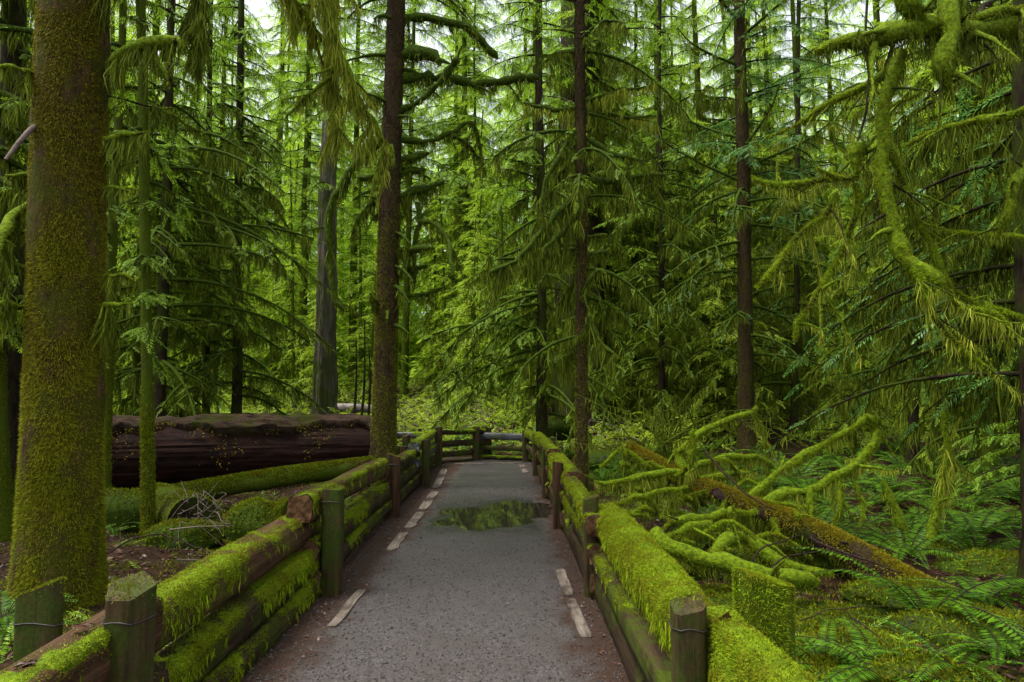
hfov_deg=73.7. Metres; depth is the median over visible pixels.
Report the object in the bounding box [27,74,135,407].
mossy conifer
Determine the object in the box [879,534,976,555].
moss mound
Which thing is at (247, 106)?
tall conifer
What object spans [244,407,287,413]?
sword fern
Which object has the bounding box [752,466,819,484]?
sword fern
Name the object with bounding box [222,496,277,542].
mossy boulder
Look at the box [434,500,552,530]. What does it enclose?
puddle water
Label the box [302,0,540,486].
conifer tree
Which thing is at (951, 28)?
conifer tree
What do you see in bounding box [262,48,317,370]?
tall conifer
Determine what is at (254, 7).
sky
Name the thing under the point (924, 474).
sword fern
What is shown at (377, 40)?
tall conifer
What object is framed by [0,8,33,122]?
mossy conifer
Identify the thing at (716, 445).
sword fern
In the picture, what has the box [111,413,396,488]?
fallen log
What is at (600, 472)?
sword fern
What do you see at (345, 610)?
edging board
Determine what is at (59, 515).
conifer tree
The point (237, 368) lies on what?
conifer tree
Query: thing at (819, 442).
sword fern
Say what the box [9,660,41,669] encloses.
fallen leaf
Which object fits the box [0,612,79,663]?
sword fern
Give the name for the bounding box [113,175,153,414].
young hemlock
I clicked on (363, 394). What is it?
sapling
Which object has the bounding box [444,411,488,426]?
sword fern
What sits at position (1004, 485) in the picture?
sword fern
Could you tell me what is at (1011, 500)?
sword fern
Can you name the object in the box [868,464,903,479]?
sword fern
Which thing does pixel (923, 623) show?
moss mound
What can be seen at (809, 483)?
sword fern
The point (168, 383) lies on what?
young hemlock
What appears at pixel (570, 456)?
sword fern
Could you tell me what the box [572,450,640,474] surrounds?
mossy boulder
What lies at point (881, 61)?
mossy conifer
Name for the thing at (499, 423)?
sword fern
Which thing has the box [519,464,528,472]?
edging board
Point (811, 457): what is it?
sword fern
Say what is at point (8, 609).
sword fern
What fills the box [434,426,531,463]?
rail fence
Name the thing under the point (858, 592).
moss mound
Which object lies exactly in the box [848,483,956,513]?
sword fern
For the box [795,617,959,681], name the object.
sword fern
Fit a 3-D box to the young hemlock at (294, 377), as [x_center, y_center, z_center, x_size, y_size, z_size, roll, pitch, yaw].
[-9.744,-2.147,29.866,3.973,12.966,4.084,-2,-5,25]
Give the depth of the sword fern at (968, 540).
6.80 m
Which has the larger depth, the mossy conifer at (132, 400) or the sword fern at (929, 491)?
the mossy conifer at (132, 400)
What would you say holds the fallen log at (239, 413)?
on the ground
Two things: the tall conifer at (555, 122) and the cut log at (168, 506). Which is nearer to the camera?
the cut log at (168, 506)
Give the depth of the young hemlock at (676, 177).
25.37 m
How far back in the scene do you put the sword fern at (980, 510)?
8.08 m
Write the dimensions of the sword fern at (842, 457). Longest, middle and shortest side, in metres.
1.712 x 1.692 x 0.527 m
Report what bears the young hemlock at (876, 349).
on the ground
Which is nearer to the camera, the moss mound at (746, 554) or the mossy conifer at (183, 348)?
the moss mound at (746, 554)
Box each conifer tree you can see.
[0,0,158,503]
[0,0,394,616]
[0,24,114,542]
[102,0,244,488]
[108,0,200,539]
[109,0,339,416]
[121,0,326,414]
[125,0,297,412]
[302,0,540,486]
[420,0,633,451]
[474,0,701,494]
[593,0,737,439]
[602,0,700,429]
[630,0,871,453]
[715,0,878,441]
[750,0,1023,596]
[829,0,1017,463]
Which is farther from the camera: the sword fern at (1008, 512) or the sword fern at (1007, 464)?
the sword fern at (1007, 464)
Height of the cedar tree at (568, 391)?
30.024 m
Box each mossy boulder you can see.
[104,487,140,533]
[142,517,225,550]
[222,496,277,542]
[548,416,574,440]
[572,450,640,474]
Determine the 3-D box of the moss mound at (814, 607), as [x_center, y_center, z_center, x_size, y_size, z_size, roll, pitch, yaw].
[2.442,2.153,5.159,1.128,0.293,0.938,0,-4,0]
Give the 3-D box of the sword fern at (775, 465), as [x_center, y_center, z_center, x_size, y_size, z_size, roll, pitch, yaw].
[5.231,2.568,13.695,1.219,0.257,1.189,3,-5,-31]
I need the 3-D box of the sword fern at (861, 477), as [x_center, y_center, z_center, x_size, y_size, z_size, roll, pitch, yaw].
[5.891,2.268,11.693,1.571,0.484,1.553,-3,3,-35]
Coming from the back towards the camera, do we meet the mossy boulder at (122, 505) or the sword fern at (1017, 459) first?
the sword fern at (1017, 459)
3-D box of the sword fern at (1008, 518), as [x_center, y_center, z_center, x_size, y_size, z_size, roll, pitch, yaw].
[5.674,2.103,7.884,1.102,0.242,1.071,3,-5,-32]
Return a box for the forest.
[29,0,1010,394]
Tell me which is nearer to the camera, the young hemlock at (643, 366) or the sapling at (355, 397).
the sapling at (355, 397)
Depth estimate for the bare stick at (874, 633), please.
4.13 m
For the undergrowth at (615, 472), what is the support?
on the ground
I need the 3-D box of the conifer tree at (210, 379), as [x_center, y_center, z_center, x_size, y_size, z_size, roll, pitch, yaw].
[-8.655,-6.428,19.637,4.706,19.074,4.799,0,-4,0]
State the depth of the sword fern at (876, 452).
16.60 m
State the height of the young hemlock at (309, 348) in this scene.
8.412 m
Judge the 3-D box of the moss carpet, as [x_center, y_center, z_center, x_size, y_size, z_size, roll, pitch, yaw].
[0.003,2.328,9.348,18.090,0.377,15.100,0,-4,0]
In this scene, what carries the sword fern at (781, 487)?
on the ground
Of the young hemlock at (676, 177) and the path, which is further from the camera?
the young hemlock at (676, 177)
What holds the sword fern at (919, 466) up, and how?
on the ground
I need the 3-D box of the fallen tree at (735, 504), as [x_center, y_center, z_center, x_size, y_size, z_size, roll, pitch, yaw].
[2.264,1.537,7.133,3.579,2.131,4.061,0,-4,0]
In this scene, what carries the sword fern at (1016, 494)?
on the ground
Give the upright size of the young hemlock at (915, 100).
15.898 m
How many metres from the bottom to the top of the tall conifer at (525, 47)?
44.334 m
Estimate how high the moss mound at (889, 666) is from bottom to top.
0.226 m
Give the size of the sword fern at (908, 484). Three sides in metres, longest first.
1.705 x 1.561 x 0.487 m
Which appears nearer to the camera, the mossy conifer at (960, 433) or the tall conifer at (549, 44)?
the mossy conifer at (960, 433)
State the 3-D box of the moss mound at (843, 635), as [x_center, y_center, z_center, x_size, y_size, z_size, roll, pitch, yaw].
[2.245,1.950,4.281,0.898,0.236,0.732,0,-4,0]
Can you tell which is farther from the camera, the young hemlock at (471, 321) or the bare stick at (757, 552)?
the young hemlock at (471, 321)
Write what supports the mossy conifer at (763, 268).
on the ground
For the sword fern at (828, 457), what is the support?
on the ground
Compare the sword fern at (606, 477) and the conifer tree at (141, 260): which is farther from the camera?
the sword fern at (606, 477)
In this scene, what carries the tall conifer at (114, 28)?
on the ground
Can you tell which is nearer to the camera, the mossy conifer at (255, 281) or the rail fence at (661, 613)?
the rail fence at (661, 613)
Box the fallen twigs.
[0,467,1023,681]
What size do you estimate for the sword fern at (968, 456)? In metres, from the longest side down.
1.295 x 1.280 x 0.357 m
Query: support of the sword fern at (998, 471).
on the ground
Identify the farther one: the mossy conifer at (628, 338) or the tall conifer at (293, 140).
the tall conifer at (293, 140)
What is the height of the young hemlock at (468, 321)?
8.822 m
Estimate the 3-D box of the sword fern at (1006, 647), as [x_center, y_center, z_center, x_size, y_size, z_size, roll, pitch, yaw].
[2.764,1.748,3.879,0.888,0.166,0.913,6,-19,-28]
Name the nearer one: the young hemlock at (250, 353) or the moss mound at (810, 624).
the moss mound at (810, 624)
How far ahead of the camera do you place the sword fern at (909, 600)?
4.78 m
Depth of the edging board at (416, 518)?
8.51 m
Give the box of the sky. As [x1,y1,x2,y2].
[29,0,1011,357]
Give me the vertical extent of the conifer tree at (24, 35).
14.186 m
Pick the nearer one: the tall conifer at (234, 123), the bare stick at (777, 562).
the bare stick at (777, 562)
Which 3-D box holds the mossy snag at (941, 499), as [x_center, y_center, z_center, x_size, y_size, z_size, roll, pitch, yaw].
[4.214,1.246,6.575,0.474,1.283,0.270,-2,-5,22]
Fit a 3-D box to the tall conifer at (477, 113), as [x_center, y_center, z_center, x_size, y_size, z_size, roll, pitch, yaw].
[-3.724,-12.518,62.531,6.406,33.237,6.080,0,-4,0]
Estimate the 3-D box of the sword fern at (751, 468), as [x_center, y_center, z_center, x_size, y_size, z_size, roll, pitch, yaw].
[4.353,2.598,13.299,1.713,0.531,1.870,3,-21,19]
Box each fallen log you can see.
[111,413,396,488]
[171,455,374,499]
[175,412,290,416]
[337,403,371,413]
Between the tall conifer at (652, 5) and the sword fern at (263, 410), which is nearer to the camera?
the sword fern at (263, 410)
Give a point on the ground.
(152, 555)
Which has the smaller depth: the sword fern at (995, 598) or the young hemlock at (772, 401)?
the sword fern at (995, 598)
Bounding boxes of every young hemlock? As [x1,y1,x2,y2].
[113,141,200,412]
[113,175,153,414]
[117,214,186,407]
[119,104,167,387]
[176,171,231,384]
[200,176,286,410]
[218,182,274,394]
[242,143,317,396]
[242,146,340,411]
[279,234,352,413]
[307,134,407,402]
[337,185,399,388]
[338,209,418,404]
[397,193,451,390]
[410,167,469,405]
[418,216,452,385]
[429,110,524,407]
[430,219,517,423]
[436,157,510,410]
[436,244,496,403]
[466,167,535,409]
[476,227,524,399]
[502,280,551,429]
[547,282,627,418]
[618,65,725,432]
[618,187,717,438]
[622,238,687,419]
[666,131,793,445]
[680,238,769,447]
[683,187,786,428]
[727,78,844,421]
[776,128,905,453]
[799,173,919,447]
[830,207,907,426]
[867,66,962,436]
[885,0,1017,465]
[934,2,1019,505]
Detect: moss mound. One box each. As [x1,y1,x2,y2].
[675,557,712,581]
[696,582,733,610]
[729,543,813,567]
[785,543,898,571]
[794,596,886,629]
[795,614,822,638]
[795,624,939,669]
[795,649,867,681]
[839,574,974,615]
[855,647,1013,681]
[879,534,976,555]
[879,599,1023,654]
[931,547,1018,578]
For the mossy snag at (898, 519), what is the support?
on the ground
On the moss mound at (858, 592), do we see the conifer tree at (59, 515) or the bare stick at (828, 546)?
the bare stick at (828, 546)
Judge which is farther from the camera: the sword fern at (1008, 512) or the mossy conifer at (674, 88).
the mossy conifer at (674, 88)
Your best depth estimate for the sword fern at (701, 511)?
8.24 m
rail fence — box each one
[0,426,441,681]
[397,431,426,453]
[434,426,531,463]
[523,430,817,681]
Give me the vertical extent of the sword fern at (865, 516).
0.494 m
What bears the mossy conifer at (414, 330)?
on the ground
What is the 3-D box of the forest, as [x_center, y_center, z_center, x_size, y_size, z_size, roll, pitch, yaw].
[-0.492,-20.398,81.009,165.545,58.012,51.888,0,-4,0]
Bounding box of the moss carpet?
[0,458,1023,681]
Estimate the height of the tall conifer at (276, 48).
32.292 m
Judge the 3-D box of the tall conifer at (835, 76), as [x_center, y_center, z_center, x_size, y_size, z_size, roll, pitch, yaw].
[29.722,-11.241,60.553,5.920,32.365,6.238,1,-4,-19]
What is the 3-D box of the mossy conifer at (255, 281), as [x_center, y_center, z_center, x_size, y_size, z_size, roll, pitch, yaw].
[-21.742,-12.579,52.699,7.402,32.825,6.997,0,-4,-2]
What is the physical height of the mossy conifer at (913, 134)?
32.569 m
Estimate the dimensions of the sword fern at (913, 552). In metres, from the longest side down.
1.222 x 1.208 x 0.353 m
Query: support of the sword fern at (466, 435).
on the ground
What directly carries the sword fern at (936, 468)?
on the ground
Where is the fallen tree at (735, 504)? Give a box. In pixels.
[551,387,959,598]
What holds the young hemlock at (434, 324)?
on the ground
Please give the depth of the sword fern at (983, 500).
9.40 m
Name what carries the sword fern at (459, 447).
on the ground
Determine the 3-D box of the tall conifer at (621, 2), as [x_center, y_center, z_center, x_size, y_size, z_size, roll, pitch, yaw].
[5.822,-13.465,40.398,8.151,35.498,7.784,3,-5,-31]
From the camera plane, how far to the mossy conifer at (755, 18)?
40.03 m
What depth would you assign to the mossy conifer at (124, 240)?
36.41 m
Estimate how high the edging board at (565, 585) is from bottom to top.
0.082 m
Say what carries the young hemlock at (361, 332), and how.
on the ground
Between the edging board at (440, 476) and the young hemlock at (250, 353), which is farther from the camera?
the young hemlock at (250, 353)
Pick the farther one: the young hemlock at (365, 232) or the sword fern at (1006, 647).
the young hemlock at (365, 232)
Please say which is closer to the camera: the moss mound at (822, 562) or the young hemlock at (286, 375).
the moss mound at (822, 562)
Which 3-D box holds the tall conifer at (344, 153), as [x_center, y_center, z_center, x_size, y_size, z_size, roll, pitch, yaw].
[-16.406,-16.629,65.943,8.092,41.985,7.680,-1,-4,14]
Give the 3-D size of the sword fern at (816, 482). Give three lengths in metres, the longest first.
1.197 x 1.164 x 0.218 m
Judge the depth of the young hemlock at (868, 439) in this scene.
20.68 m
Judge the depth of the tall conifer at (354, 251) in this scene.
41.61 m
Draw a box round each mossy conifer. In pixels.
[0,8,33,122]
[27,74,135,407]
[106,0,263,417]
[109,23,137,364]
[124,19,186,359]
[169,50,232,393]
[180,12,271,384]
[410,0,513,380]
[413,0,509,384]
[415,0,526,405]
[501,0,699,430]
[604,1,665,415]
[609,0,802,433]
[619,3,701,410]
[623,0,714,405]
[680,2,768,379]
[699,0,846,423]
[724,3,805,407]
[733,0,885,427]
[753,5,828,405]
[787,0,961,420]
[789,0,860,399]
[824,0,1019,482]
[848,4,964,416]
[851,59,876,362]
[866,0,1018,455]
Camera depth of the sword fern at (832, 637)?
4.11 m
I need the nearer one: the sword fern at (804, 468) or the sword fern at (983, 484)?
the sword fern at (983, 484)
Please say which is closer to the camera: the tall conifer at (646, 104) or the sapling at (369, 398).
the sapling at (369, 398)
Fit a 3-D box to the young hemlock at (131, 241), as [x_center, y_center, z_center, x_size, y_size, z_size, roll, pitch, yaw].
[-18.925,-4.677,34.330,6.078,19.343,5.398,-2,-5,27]
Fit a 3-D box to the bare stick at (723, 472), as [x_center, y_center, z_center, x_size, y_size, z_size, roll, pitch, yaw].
[2.230,1.370,6.765,0.046,0.498,0.847,3,-5,-33]
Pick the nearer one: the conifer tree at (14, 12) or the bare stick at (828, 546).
the bare stick at (828, 546)
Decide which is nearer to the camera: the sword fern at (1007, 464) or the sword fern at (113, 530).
the sword fern at (113, 530)
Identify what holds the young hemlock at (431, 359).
on the ground
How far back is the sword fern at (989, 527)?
7.64 m
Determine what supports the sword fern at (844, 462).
on the ground
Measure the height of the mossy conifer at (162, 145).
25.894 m
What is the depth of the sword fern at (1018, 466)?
12.57 m
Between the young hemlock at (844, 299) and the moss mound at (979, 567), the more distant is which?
the young hemlock at (844, 299)
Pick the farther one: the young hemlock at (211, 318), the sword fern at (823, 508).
the young hemlock at (211, 318)
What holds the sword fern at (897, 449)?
on the ground
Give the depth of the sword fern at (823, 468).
14.19 m
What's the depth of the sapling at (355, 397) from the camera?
15.44 m
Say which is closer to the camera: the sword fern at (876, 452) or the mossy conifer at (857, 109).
the sword fern at (876, 452)
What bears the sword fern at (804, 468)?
on the ground
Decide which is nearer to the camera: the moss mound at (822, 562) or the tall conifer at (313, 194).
the moss mound at (822, 562)
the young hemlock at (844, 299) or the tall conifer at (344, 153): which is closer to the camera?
the young hemlock at (844, 299)
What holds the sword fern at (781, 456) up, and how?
on the ground
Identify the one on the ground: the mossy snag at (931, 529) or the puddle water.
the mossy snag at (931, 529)
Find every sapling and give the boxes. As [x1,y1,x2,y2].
[335,341,367,413]
[344,346,373,414]
[346,320,372,414]
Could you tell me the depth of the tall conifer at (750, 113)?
32.09 m
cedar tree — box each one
[249,0,411,414]
[473,0,675,437]
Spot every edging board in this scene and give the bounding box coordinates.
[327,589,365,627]
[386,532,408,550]
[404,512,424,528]
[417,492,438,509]
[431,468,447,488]
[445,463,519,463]
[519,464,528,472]
[556,569,572,596]
[565,598,590,638]
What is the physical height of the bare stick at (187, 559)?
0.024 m
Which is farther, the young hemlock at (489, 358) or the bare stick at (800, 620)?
the young hemlock at (489, 358)
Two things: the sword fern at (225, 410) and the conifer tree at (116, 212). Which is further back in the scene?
the sword fern at (225, 410)
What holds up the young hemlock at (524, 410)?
on the ground
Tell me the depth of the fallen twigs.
6.71 m
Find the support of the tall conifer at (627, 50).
on the ground
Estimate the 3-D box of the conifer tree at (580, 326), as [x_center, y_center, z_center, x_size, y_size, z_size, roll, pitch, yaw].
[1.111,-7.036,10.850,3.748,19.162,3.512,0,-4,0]
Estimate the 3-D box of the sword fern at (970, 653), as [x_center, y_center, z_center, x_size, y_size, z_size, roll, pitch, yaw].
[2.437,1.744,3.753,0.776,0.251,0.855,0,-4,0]
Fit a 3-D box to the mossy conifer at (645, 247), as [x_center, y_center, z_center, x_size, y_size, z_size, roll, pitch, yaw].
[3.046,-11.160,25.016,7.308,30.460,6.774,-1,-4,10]
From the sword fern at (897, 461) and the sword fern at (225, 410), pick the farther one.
the sword fern at (225, 410)
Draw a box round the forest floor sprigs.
[0,486,1018,681]
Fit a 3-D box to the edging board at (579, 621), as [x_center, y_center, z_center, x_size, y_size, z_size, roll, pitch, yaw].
[0.465,1.982,4.823,0.087,0.080,0.812,0,-4,-3]
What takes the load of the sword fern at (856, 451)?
on the ground
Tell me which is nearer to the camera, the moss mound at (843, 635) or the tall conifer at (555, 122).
the moss mound at (843, 635)
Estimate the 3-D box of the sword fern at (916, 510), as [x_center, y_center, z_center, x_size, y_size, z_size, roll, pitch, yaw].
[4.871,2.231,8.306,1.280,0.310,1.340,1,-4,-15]
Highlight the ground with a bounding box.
[0,381,1023,681]
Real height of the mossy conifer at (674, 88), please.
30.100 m
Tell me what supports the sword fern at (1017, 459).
on the ground
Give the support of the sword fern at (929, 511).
on the ground
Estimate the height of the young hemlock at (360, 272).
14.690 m
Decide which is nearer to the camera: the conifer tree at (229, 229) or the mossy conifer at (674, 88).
the conifer tree at (229, 229)
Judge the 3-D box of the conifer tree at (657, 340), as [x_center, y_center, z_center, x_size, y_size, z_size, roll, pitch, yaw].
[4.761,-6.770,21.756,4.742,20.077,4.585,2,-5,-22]
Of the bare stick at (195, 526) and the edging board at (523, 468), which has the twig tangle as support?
the bare stick at (195, 526)
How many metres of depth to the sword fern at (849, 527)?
7.77 m
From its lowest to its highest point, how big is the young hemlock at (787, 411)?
19.016 m
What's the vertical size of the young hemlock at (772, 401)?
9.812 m
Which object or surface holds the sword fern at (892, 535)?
on the ground
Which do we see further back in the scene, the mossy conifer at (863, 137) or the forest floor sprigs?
the mossy conifer at (863, 137)
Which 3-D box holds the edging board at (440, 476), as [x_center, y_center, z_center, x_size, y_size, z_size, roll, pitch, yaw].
[-1.324,2.563,12.677,0.146,0.085,2.784,0,-4,-3]
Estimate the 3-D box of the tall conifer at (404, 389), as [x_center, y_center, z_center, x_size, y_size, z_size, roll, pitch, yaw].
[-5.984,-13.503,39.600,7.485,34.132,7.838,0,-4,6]
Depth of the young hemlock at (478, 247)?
30.61 m
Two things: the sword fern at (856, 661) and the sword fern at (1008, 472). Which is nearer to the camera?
the sword fern at (856, 661)
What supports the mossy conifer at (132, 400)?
on the ground
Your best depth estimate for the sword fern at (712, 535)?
7.29 m
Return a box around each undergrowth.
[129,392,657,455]
[211,381,644,450]
[572,435,1021,531]
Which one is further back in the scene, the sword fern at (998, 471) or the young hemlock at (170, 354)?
the young hemlock at (170, 354)
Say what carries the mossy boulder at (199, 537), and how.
on the ground
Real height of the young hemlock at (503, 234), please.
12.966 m
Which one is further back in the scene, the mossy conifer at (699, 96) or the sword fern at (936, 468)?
the mossy conifer at (699, 96)
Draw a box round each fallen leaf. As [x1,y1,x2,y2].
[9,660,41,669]
[58,622,93,628]
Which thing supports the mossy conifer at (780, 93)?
on the ground
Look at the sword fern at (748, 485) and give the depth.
11.10 m
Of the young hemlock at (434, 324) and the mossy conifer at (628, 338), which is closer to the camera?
the mossy conifer at (628, 338)
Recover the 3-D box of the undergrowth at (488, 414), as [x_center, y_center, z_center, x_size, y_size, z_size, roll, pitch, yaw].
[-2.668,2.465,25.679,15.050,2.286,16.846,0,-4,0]
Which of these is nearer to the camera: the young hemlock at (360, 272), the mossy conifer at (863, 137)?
the young hemlock at (360, 272)
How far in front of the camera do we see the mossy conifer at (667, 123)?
33.87 m
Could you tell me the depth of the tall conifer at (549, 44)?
37.69 m
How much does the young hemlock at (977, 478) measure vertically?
9.761 m
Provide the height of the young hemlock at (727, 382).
10.016 m
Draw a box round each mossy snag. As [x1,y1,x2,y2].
[878,478,909,536]
[923,505,940,546]
[929,404,974,535]
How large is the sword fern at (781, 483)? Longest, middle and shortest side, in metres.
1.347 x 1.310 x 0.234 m
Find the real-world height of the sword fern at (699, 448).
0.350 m
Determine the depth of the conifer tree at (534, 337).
16.88 m
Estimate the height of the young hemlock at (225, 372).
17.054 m
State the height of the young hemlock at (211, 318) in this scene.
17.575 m
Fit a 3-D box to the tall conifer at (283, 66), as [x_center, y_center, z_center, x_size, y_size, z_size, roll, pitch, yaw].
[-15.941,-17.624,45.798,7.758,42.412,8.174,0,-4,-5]
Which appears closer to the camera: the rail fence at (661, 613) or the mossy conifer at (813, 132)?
the rail fence at (661, 613)
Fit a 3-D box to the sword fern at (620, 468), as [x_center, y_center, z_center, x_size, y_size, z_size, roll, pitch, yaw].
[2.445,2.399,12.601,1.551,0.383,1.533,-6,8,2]
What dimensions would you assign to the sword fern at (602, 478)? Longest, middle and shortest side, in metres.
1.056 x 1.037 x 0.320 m
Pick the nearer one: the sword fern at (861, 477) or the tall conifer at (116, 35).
the sword fern at (861, 477)
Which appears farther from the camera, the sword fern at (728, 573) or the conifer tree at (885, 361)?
the conifer tree at (885, 361)
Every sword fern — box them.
[0,588,80,624]
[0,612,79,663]
[105,518,139,535]
[213,403,245,412]
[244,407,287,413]
[430,434,471,442]
[442,446,471,449]
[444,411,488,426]
[485,419,516,427]
[495,419,560,445]
[567,446,593,459]
[589,446,652,471]
[589,457,630,475]
[589,470,629,480]
[590,475,621,485]
[604,458,667,478]
[654,503,738,546]
[685,449,718,458]
[692,522,743,548]
[697,446,714,451]
[699,436,733,449]
[707,460,780,474]
[709,557,756,578]
[726,474,789,488]
[734,449,818,471]
[735,474,829,515]
[738,463,799,474]
[742,463,889,516]
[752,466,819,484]
[755,473,794,488]
[776,454,840,475]
[780,478,850,497]
[783,453,831,463]
[785,497,867,526]
[791,477,846,498]
[791,546,1023,644]
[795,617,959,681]
[795,619,905,681]
[799,458,909,489]
[800,438,893,463]
[800,463,837,471]
[802,435,858,451]
[802,497,913,536]
[810,449,854,459]
[813,448,891,467]
[818,464,904,481]
[826,519,881,548]
[842,513,995,551]
[844,446,888,453]
[847,508,972,568]
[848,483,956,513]
[850,475,900,491]
[852,463,937,492]
[854,440,920,451]
[855,448,905,459]
[859,615,1023,681]
[862,506,960,529]
[863,502,993,525]
[868,451,934,468]
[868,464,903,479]
[876,476,991,501]
[878,509,1020,550]
[888,460,938,471]
[889,506,1021,539]
[900,454,976,473]
[900,485,974,507]
[905,469,938,477]
[905,575,1023,612]
[909,509,1017,536]
[916,500,1021,526]
[916,626,1023,667]
[924,491,1020,511]
[929,441,976,460]
[940,510,1021,538]
[950,478,994,491]
[958,474,1020,502]
[966,480,1018,502]
[972,466,1019,480]
[993,478,1017,500]
[995,460,1018,469]
[995,468,1019,477]
[999,465,1019,474]
[1000,455,1019,462]
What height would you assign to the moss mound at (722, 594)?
0.227 m
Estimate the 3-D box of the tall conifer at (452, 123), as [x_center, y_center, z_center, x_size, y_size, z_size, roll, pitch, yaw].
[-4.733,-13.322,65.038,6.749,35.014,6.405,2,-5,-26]
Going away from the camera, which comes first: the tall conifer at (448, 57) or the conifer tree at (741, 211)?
the conifer tree at (741, 211)
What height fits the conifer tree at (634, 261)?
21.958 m
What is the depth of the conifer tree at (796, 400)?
22.14 m
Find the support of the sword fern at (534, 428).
on the ground
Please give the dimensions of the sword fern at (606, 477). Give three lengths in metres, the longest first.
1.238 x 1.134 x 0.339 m
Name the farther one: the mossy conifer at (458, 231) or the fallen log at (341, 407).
the mossy conifer at (458, 231)
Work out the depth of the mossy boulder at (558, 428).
18.02 m
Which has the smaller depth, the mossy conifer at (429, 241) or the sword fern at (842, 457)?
the sword fern at (842, 457)
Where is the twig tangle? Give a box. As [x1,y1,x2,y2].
[165,482,233,549]
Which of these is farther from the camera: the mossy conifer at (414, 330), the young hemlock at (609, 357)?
the mossy conifer at (414, 330)
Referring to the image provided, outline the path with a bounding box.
[240,457,628,681]
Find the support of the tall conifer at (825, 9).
on the ground
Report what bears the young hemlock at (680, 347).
on the ground
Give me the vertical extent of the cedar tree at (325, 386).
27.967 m
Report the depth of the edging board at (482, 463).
15.12 m
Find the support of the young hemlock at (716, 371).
on the ground
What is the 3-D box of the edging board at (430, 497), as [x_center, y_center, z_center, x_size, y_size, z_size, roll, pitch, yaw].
[-1.224,2.374,10.076,0.147,0.077,1.574,0,-4,0]
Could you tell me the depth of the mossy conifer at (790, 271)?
26.59 m
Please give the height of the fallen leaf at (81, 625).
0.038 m
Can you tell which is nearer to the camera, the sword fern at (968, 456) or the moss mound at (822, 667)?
the moss mound at (822, 667)
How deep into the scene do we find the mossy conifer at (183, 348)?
38.97 m
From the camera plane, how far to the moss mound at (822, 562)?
6.41 m
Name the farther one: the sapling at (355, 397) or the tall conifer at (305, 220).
the tall conifer at (305, 220)
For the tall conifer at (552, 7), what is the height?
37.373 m
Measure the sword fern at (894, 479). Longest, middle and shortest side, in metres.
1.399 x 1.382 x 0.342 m
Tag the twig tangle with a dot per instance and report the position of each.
(214, 503)
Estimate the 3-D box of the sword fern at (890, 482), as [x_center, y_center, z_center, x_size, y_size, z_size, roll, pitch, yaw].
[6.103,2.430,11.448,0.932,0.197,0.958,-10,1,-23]
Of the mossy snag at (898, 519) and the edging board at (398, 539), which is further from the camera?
the edging board at (398, 539)
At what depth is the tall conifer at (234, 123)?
66.97 m
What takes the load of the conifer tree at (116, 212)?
on the ground
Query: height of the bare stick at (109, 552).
0.130 m
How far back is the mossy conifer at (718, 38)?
41.26 m
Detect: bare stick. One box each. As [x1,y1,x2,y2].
[106,533,211,554]
[169,525,229,529]
[177,559,198,560]
[704,451,775,510]
[751,535,799,562]
[771,547,832,567]
[799,606,885,621]
[810,537,900,572]
[839,541,906,556]
[852,618,903,657]
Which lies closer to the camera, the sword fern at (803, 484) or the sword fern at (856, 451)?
the sword fern at (803, 484)
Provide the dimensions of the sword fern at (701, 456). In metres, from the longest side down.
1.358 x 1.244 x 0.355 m
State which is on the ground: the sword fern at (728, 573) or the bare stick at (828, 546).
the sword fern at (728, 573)
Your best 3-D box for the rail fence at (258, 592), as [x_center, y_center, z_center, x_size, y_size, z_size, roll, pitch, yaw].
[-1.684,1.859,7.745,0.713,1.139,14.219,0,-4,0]
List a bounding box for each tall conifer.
[108,0,135,181]
[112,11,138,187]
[155,0,301,389]
[222,11,263,323]
[226,12,322,390]
[246,0,370,404]
[250,0,371,394]
[251,47,296,374]
[257,1,316,378]
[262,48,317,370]
[297,0,418,394]
[312,0,363,377]
[314,0,461,243]
[337,0,462,397]
[403,0,496,368]
[405,0,532,396]
[445,38,491,306]
[445,42,469,214]
[467,0,560,403]
[486,0,556,397]
[530,0,666,239]
[531,0,560,187]
[531,7,616,338]
[548,0,689,343]
[606,0,727,361]
[639,0,695,177]
[679,1,822,419]
[772,0,876,343]
[826,53,855,295]
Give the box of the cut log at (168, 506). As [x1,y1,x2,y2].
[140,481,220,524]
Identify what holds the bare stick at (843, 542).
on the fallen tree at (735, 504)
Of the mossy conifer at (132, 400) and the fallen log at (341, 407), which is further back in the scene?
the fallen log at (341, 407)
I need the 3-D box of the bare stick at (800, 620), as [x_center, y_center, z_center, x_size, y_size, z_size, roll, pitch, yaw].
[2.148,1.758,4.452,0.756,0.032,0.052,2,-5,-23]
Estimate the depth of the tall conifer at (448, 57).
48.24 m
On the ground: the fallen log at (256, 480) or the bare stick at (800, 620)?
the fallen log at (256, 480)
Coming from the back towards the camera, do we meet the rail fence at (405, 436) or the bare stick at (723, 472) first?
the rail fence at (405, 436)
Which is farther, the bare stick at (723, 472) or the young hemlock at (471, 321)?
the young hemlock at (471, 321)
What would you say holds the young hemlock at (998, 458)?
on the ground

